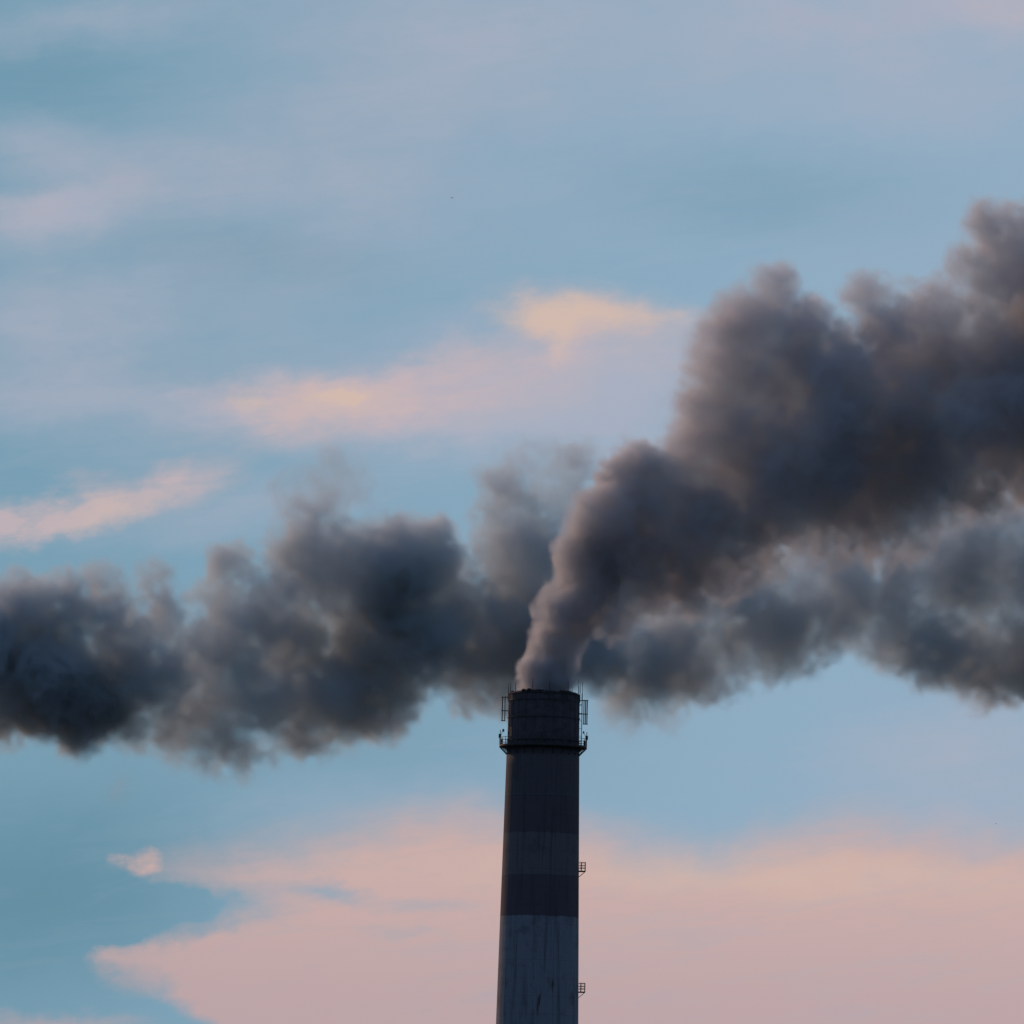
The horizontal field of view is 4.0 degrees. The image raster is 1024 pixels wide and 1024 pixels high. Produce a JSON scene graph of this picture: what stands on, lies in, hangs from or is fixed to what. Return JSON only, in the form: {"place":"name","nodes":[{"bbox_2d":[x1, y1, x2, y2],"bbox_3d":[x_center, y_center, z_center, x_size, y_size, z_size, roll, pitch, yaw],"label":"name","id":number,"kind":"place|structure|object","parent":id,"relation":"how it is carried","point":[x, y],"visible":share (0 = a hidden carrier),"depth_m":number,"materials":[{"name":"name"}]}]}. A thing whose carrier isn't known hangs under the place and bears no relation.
{"place":"outdoors","nodes":[
{"label":"outdoors","id":0,"kind":"place"},
{"bbox_2d":[0,0,1023,1023],"label":"sky","id":1,"kind":"structure","parent":0,"point":[693,400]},
{"label":"ground","id":2,"kind":"structure","parent":0,"visible":0},
{"bbox_2d":[496,678,587,1023],"bbox_3d":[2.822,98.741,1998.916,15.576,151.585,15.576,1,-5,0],"label":"chimney","id":3,"kind":"object","parent":2,"relation":"on","point":[538,968],"visible":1,"depth_m":1999.14,"materials":[{"name":"concrete"}]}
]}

